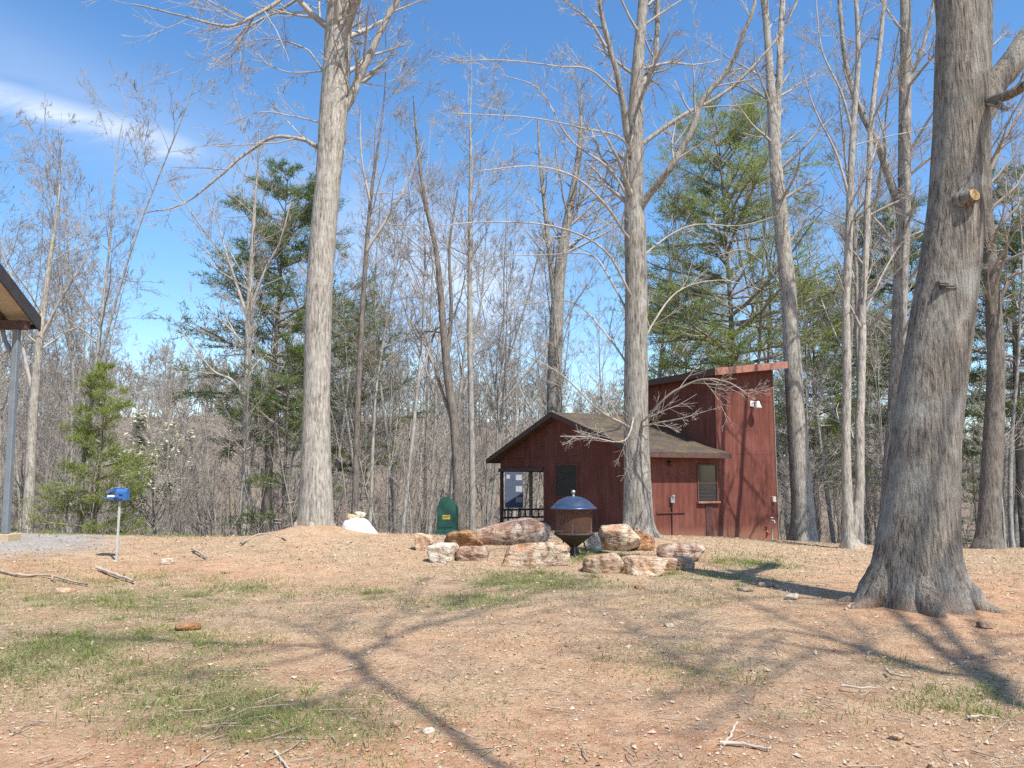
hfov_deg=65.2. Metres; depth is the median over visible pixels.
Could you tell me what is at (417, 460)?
bare tree
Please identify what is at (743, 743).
stick
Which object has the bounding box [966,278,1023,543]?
bare tree
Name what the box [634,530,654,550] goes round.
boulder
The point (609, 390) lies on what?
bare tree
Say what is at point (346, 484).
bare tree
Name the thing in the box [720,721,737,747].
stick
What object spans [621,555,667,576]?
boulder
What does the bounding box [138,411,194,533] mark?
bare tree
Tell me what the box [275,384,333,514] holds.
bare tree
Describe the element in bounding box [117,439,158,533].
bare tree
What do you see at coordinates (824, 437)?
bare tree
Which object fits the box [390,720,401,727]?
stone
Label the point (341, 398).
bare tree
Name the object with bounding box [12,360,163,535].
pine tree
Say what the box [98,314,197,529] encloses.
bare tree
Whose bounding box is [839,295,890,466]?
bare tree
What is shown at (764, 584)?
stone
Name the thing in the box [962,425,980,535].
bare tree
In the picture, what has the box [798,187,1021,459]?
pine tree
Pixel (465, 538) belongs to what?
boulder
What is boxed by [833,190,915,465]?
bare tree
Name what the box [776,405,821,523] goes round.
bare tree
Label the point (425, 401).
bare tree
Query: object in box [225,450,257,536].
bare tree
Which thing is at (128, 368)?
bare tree
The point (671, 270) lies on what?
bare tree
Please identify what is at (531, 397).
bare tree
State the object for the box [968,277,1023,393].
bare tree
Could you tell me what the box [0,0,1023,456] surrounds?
sky
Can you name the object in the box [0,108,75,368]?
bare tree
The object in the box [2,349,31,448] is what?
bare tree
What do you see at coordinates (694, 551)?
boulder
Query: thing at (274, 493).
bare tree
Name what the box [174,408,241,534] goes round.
bare tree
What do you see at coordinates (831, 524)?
bare tree
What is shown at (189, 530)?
bare tree
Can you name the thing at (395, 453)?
bare tree
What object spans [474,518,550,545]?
boulder
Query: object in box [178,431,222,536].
bare tree
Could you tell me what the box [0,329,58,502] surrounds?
bare tree
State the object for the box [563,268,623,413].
bare tree
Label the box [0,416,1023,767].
ground
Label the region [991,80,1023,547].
bare tree
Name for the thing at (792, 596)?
stone
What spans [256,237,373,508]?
bare tree
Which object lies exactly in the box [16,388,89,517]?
bare tree
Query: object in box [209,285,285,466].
bare tree
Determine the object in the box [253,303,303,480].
bare tree
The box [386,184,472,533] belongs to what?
bare tree
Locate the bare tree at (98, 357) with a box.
[12,0,234,533]
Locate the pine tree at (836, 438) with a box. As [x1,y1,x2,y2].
[781,309,966,544]
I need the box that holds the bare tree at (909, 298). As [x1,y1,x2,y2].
[855,260,917,388]
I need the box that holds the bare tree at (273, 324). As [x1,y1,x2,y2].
[230,244,304,456]
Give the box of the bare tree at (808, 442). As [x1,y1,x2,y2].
[774,388,836,530]
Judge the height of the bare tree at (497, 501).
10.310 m
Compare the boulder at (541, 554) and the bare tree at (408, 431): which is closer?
the boulder at (541, 554)
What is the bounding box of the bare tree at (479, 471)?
[463,430,490,528]
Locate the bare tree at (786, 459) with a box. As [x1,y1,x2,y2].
[769,314,833,505]
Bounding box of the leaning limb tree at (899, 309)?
[832,0,997,511]
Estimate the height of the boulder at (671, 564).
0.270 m
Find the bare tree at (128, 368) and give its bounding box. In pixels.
[94,334,190,533]
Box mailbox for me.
[104,488,129,560]
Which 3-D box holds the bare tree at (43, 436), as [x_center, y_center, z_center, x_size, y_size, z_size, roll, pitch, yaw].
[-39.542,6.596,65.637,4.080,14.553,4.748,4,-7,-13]
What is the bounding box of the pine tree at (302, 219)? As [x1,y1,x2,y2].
[140,155,405,532]
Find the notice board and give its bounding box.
[505,472,522,520]
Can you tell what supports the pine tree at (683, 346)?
on the ground at (508, 620)
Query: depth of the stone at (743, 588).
10.10 m
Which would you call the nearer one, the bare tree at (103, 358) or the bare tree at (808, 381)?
the bare tree at (808, 381)
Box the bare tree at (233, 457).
[208,363,282,535]
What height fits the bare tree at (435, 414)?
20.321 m
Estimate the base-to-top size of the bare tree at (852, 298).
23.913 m
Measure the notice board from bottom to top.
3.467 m
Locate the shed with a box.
[486,361,787,539]
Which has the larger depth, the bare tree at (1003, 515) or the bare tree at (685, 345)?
the bare tree at (685, 345)
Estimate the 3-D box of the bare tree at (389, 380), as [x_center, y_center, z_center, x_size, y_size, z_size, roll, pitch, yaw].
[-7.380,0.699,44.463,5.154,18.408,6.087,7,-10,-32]
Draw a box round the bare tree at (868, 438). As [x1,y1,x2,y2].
[829,244,887,533]
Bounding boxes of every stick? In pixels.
[0,568,88,584]
[95,566,135,582]
[191,547,207,558]
[239,531,286,545]
[274,750,289,767]
[449,725,487,739]
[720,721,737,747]
[720,740,768,749]
[842,684,876,688]
[885,667,912,677]
[966,714,998,718]
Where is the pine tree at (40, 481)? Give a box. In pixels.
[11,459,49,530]
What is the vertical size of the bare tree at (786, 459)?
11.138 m
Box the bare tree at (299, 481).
[287,444,299,516]
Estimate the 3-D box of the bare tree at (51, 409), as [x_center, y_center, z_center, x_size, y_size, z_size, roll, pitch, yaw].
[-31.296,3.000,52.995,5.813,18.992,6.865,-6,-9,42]
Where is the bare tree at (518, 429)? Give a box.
[490,326,538,438]
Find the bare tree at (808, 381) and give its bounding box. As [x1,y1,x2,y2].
[766,301,840,444]
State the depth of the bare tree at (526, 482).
55.61 m
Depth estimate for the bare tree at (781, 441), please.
59.56 m
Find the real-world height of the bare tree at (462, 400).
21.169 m
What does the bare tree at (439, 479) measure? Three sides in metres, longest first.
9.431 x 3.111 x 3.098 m
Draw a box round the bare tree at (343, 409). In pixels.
[288,358,352,520]
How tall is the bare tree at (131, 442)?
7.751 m
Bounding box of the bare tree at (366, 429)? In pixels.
[333,325,395,517]
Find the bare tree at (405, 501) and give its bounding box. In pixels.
[348,81,507,533]
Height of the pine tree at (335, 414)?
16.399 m
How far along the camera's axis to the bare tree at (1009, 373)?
44.76 m
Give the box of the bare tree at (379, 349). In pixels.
[339,238,415,524]
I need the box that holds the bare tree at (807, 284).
[736,171,845,421]
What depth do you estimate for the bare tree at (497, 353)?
44.84 m
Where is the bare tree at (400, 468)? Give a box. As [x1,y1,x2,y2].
[381,412,414,519]
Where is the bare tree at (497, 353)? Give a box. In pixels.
[463,202,525,520]
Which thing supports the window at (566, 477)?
in the shed
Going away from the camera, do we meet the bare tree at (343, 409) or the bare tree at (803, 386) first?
the bare tree at (343, 409)
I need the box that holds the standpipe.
[770,517,774,538]
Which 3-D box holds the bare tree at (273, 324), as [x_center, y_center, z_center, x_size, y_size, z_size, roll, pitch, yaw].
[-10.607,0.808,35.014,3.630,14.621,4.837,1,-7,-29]
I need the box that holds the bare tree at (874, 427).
[851,354,887,486]
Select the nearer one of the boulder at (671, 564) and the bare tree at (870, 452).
the boulder at (671, 564)
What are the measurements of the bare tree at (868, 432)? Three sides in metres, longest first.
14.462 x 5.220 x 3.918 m
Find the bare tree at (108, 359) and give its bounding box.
[63,264,161,533]
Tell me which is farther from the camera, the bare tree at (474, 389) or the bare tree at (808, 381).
the bare tree at (808, 381)
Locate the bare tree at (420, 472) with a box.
[390,249,463,532]
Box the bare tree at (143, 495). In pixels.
[116,433,160,533]
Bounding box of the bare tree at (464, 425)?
[437,298,523,528]
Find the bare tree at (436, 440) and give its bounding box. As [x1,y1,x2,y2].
[405,393,449,479]
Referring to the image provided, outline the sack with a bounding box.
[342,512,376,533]
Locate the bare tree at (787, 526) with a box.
[678,0,795,539]
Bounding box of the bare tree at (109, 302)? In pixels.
[23,241,112,516]
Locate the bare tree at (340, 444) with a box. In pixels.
[330,167,432,504]
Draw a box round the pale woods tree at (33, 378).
[0,115,124,532]
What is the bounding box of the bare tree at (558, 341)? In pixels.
[519,180,594,413]
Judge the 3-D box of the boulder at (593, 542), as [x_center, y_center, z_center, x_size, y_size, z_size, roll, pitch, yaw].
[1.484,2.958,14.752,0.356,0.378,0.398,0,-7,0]
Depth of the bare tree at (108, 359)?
52.17 m
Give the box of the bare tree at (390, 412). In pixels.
[361,314,426,531]
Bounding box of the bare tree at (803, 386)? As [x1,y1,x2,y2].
[739,330,821,474]
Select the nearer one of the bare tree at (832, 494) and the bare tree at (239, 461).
the bare tree at (832, 494)
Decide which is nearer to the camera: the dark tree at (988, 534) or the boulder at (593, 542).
the boulder at (593, 542)
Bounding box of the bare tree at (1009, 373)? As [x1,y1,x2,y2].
[1003,326,1023,467]
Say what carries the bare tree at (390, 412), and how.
on the ground at (508, 620)
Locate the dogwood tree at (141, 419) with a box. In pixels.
[102,409,195,534]
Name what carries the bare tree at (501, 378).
on the ground at (508, 620)
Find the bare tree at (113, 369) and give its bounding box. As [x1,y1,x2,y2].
[41,228,166,532]
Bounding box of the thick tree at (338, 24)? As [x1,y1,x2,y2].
[82,0,431,526]
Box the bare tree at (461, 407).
[426,323,492,483]
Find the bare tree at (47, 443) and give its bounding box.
[16,369,79,511]
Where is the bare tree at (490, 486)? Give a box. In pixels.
[472,227,543,524]
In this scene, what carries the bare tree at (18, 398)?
on the ground at (508, 620)
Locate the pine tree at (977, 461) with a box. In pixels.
[961,431,1007,545]
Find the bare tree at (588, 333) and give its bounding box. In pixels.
[570,282,657,414]
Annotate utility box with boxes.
[435,497,459,534]
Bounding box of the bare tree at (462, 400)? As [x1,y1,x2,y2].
[436,148,526,529]
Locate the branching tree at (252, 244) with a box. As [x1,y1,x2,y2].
[168,59,307,535]
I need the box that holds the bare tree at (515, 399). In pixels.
[454,225,546,519]
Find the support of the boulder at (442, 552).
on the ground at (508, 620)
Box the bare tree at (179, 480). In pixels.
[123,341,206,534]
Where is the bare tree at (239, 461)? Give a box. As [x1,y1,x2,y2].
[223,418,274,486]
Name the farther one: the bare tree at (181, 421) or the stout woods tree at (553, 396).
the bare tree at (181, 421)
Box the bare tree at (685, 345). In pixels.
[602,142,744,377]
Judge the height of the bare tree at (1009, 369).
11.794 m
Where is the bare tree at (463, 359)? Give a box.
[415,156,515,498]
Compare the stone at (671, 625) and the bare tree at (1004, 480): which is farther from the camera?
the bare tree at (1004, 480)
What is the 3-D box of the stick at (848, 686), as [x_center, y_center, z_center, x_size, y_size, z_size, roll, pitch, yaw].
[2.440,2.128,5.618,0.229,0.022,0.054,-2,-7,15]
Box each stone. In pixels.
[53,586,76,593]
[159,558,173,564]
[175,622,200,630]
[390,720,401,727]
[421,727,434,733]
[634,585,644,588]
[663,623,674,627]
[737,586,753,591]
[758,581,774,586]
[784,593,798,599]
[888,732,904,740]
[927,761,941,767]
[976,621,993,628]
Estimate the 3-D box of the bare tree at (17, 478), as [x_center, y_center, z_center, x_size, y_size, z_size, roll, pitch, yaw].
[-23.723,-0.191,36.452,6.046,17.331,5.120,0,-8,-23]
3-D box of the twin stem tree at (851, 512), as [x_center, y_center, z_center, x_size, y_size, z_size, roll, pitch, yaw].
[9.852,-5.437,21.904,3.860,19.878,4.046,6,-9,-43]
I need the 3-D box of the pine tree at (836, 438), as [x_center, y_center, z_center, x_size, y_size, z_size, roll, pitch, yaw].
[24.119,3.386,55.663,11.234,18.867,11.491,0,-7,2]
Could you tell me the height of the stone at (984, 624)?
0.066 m
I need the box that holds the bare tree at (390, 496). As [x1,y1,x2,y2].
[373,439,404,528]
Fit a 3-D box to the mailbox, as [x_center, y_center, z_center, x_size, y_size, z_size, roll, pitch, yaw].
[-6.794,2.544,13.692,0.360,1.526,0.205,0,-7,0]
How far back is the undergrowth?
29.52 m
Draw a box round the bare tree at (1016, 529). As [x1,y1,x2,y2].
[993,137,1023,547]
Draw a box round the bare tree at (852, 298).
[784,38,911,377]
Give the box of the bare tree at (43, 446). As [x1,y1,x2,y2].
[0,282,102,533]
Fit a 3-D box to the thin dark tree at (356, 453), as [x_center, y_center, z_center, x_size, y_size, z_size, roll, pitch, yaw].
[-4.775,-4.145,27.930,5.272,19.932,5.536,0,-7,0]
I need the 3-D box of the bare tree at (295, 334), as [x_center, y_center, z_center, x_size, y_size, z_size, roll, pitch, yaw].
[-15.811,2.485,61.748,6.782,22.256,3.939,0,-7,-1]
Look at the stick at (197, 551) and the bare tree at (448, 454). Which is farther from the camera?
the bare tree at (448, 454)
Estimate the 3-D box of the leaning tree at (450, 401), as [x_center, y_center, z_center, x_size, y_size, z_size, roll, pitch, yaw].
[-2.681,-3.232,28.749,4.440,17.580,4.311,0,-7,0]
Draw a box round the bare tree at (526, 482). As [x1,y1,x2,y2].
[510,419,542,514]
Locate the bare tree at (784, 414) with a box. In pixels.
[763,351,820,476]
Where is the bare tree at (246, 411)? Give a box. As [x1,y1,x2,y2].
[200,251,289,535]
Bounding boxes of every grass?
[0,530,1023,767]
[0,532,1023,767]
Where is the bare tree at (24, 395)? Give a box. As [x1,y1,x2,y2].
[4,162,96,417]
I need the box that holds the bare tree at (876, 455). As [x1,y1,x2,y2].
[864,377,888,512]
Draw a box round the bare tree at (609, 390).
[594,363,623,414]
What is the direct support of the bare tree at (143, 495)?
on the ground at (508, 620)
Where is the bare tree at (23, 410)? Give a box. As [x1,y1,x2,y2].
[1,340,27,462]
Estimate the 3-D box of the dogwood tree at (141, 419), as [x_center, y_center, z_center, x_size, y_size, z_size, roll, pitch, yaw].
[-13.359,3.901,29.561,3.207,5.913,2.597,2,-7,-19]
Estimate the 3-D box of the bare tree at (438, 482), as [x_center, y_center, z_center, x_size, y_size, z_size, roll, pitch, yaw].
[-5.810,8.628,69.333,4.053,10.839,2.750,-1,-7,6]
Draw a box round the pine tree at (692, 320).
[603,76,918,427]
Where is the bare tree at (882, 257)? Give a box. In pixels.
[854,141,922,354]
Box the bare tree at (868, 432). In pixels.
[851,359,888,491]
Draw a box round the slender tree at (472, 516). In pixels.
[407,39,540,531]
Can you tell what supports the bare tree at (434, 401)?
on the ground at (508, 620)
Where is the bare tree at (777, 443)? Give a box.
[723,331,809,510]
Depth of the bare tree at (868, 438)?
55.74 m
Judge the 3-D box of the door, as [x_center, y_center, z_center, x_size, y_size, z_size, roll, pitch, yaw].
[-1.894,3.675,22.999,0.426,0.857,0.012,-1,-7,7]
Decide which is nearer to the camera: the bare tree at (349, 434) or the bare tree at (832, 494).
the bare tree at (349, 434)
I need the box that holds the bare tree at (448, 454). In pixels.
[427,417,468,505]
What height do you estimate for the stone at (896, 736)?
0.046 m
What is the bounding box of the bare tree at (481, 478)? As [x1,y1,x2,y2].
[461,364,502,526]
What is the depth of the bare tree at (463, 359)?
32.14 m
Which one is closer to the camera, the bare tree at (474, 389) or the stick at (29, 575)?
the stick at (29, 575)
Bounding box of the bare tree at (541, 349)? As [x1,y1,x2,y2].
[482,220,592,420]
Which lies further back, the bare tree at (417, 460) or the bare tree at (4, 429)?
the bare tree at (417, 460)
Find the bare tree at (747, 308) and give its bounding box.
[709,226,780,360]
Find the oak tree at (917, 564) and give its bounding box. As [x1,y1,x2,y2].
[833,0,1023,618]
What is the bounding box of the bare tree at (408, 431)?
[379,266,436,533]
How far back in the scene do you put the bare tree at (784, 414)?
42.71 m
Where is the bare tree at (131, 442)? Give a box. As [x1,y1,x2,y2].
[103,389,157,528]
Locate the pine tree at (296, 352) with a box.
[222,309,342,535]
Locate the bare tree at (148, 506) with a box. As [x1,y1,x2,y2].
[124,433,160,531]
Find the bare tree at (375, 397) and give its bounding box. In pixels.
[332,147,448,524]
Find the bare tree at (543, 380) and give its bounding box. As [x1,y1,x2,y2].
[508,285,580,501]
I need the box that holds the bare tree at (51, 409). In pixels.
[1,319,88,531]
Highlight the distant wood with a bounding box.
[2,338,1023,544]
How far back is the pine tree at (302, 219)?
33.55 m
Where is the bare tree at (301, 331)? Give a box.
[272,271,357,446]
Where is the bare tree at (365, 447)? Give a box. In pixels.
[332,356,406,511]
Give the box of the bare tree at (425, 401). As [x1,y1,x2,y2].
[401,285,450,497]
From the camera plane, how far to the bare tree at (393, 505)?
36.13 m
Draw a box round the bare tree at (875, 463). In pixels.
[865,402,884,501]
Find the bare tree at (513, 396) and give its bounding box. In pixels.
[472,314,518,481]
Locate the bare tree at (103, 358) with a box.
[53,318,131,532]
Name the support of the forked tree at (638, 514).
on the ground at (508, 620)
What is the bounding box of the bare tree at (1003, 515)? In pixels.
[963,290,1023,547]
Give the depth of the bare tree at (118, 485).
43.89 m
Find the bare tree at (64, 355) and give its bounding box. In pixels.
[2,239,127,456]
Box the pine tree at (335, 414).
[275,294,445,494]
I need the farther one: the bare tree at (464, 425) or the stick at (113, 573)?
the bare tree at (464, 425)
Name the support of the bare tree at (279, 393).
on the ground at (508, 620)
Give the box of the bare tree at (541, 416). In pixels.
[527,367,568,485]
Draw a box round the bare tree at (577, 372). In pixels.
[534,323,606,413]
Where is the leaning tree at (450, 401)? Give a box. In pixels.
[376,58,498,530]
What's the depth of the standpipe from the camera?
25.13 m
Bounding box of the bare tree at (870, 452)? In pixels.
[815,384,880,544]
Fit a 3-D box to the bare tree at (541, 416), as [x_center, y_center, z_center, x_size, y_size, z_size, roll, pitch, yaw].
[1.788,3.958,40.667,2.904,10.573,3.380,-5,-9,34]
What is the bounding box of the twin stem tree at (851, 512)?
[788,0,932,548]
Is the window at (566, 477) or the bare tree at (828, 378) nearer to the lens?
the window at (566, 477)
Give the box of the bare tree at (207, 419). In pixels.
[192,411,229,532]
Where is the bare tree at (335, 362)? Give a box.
[272,250,393,511]
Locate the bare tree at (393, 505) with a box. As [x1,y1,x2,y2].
[332,152,411,532]
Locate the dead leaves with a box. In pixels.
[0,531,1023,767]
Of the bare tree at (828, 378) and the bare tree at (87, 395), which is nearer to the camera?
the bare tree at (828, 378)
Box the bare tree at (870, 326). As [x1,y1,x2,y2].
[767,16,1023,544]
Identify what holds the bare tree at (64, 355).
on the ground at (508, 620)
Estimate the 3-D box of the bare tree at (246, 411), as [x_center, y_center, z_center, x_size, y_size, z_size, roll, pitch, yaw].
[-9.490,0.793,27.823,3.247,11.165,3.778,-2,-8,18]
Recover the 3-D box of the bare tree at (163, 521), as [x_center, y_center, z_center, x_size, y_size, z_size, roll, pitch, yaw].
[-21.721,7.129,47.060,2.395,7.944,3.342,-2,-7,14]
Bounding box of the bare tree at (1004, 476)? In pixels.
[971,433,1015,522]
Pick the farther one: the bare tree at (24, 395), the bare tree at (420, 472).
the bare tree at (420, 472)
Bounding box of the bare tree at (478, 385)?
[453,311,515,526]
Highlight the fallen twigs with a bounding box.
[0,531,1023,767]
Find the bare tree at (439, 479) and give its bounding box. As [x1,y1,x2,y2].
[414,437,449,532]
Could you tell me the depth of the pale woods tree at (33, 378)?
27.33 m
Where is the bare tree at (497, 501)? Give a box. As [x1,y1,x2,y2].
[491,436,523,521]
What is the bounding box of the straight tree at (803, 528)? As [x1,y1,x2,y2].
[680,0,847,541]
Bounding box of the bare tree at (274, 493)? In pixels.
[253,440,294,530]
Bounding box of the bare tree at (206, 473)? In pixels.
[174,392,230,535]
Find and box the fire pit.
[550,490,596,556]
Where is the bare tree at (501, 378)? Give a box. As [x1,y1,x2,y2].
[459,92,623,524]
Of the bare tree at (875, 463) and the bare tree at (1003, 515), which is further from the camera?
the bare tree at (875, 463)
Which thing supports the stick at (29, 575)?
on the ground at (508, 620)
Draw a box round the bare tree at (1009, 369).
[978,307,1023,445]
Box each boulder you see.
[414,533,434,550]
[427,542,458,562]
[444,530,482,546]
[455,546,489,561]
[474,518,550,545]
[501,542,569,566]
[582,552,623,573]
[584,534,601,551]
[598,524,640,550]
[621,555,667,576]
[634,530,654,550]
[656,542,704,560]
[663,557,677,570]
[672,556,694,570]
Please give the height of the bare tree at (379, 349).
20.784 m
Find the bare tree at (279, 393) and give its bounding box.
[224,276,330,532]
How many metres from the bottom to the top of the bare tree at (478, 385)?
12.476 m
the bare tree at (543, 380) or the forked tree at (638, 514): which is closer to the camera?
the forked tree at (638, 514)
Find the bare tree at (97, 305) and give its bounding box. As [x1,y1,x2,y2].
[21,241,125,459]
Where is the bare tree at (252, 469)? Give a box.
[229,388,282,502]
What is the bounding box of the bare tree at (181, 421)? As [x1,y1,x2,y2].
[149,339,214,534]
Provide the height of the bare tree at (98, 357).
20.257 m
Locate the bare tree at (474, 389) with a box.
[431,357,494,501]
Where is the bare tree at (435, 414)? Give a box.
[357,156,483,534]
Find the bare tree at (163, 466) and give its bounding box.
[146,415,183,511]
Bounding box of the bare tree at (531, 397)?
[510,365,586,515]
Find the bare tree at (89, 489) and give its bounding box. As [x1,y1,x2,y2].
[61,457,103,531]
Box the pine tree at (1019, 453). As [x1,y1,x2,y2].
[910,160,1023,547]
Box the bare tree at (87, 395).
[47,327,130,465]
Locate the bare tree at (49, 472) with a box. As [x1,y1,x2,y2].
[17,388,96,531]
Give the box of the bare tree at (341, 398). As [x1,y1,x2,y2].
[331,336,355,457]
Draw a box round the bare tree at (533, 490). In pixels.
[521,421,543,520]
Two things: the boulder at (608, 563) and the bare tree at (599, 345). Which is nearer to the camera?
the boulder at (608, 563)
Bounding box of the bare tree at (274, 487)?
[233,369,299,530]
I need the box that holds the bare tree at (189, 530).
[172,428,227,533]
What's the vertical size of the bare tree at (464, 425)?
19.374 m
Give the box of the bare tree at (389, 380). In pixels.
[336,256,425,532]
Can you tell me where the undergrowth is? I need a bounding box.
[0,381,1023,547]
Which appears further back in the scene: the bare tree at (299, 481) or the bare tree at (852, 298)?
the bare tree at (299, 481)
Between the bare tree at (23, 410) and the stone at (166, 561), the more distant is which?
the bare tree at (23, 410)
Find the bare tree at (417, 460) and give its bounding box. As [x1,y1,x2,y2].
[390,359,450,530]
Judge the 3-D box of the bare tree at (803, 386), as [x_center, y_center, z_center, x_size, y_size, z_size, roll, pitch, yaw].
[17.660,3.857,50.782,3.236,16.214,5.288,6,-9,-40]
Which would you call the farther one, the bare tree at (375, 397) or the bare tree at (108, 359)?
the bare tree at (108, 359)
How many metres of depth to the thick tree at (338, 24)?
16.88 m
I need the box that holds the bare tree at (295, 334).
[269,281,348,404]
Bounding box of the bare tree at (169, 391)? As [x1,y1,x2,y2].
[134,354,196,533]
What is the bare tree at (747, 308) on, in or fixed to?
on the ground at (508, 620)
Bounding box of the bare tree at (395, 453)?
[361,341,424,532]
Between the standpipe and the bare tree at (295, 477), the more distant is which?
the bare tree at (295, 477)
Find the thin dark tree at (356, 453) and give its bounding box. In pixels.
[334,0,451,514]
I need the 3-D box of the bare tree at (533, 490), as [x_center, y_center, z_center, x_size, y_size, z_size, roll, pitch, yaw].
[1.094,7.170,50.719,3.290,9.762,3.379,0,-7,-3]
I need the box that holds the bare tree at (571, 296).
[508,261,588,421]
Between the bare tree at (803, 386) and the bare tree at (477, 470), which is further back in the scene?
the bare tree at (477, 470)
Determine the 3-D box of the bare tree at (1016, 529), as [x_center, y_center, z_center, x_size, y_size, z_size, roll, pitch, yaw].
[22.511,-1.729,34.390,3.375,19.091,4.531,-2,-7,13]
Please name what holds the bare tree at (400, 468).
on the ground at (508, 620)
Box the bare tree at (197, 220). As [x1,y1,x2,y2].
[133,66,360,344]
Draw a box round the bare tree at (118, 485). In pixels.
[99,418,129,530]
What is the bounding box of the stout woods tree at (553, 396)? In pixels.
[510,43,650,413]
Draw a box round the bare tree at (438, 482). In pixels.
[421,421,464,533]
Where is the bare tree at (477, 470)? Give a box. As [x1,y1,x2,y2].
[442,408,497,527]
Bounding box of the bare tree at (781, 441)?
[774,381,821,485]
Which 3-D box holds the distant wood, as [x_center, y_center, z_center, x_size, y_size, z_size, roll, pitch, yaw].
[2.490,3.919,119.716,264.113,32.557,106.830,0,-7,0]
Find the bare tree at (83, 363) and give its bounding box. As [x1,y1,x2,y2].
[41,304,121,532]
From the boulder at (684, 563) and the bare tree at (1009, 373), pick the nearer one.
the boulder at (684, 563)
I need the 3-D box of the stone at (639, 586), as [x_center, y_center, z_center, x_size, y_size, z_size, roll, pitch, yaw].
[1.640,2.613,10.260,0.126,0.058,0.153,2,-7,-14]
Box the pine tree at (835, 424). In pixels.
[744,264,889,541]
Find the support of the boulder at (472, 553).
on the ground at (508, 620)
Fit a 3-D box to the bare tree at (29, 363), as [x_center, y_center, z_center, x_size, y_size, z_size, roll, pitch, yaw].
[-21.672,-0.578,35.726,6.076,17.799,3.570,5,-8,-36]
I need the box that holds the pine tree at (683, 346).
[612,267,783,427]
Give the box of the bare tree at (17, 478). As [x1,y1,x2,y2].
[0,234,64,531]
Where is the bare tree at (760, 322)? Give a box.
[699,105,824,363]
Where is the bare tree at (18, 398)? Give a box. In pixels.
[2,332,42,467]
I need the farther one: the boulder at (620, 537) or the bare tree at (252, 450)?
the bare tree at (252, 450)
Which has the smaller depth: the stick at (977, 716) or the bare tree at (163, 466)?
the stick at (977, 716)
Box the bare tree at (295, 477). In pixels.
[273,418,331,516]
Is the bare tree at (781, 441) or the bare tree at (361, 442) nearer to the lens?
the bare tree at (781, 441)
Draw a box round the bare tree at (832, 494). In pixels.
[819,427,853,538]
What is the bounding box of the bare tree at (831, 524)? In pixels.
[756,164,897,542]
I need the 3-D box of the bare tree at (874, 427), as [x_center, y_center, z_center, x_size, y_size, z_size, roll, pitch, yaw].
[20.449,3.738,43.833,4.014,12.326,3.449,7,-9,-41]
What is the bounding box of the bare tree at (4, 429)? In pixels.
[1,333,60,448]
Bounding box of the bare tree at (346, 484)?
[332,408,369,513]
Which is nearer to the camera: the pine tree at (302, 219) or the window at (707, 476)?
the window at (707, 476)
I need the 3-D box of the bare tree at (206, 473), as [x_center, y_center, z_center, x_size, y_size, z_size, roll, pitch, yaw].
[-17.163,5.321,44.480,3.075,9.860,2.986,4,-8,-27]
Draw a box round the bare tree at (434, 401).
[384,281,477,495]
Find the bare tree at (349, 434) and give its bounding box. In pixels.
[331,165,374,510]
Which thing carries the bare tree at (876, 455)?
on the ground at (508, 620)
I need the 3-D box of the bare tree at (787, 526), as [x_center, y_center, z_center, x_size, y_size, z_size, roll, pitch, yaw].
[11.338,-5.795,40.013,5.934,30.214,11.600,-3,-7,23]
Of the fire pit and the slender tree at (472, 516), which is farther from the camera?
the slender tree at (472, 516)
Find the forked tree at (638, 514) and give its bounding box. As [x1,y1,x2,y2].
[417,0,823,537]
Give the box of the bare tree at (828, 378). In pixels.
[774,240,882,543]
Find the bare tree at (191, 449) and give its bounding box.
[163,387,222,534]
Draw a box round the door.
[439,497,453,526]
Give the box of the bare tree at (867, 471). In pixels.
[838,368,889,543]
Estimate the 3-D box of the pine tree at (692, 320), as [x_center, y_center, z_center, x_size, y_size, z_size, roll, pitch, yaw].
[10.643,-2.934,35.963,13.519,22.197,13.216,0,-7,1]
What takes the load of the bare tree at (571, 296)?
on the ground at (508, 620)
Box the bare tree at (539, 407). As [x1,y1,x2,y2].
[491,265,571,519]
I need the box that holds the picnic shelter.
[0,263,41,541]
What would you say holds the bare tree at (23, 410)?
on the ground at (508, 620)
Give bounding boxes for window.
[554,463,578,497]
[697,464,720,502]
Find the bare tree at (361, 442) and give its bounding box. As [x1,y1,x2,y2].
[344,399,378,482]
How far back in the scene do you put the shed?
25.29 m
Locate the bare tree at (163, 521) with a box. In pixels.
[130,450,164,534]
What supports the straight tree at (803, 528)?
on the ground at (508, 620)
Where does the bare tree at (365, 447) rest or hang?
on the ground at (508, 620)
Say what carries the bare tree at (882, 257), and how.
on the ground at (508, 620)
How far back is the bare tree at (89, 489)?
61.09 m
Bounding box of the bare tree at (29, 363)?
[0,186,103,529]
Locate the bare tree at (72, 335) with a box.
[14,100,115,532]
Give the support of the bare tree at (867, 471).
on the ground at (508, 620)
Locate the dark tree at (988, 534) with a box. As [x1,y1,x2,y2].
[882,0,1023,548]
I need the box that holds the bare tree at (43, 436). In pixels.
[13,382,57,483]
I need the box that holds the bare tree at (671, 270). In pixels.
[619,124,712,405]
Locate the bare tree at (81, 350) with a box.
[16,228,138,532]
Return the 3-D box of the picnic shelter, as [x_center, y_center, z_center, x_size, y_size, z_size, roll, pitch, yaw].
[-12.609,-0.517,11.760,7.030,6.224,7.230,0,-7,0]
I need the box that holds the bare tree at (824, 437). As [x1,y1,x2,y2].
[770,275,854,495]
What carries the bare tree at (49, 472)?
on the ground at (508, 620)

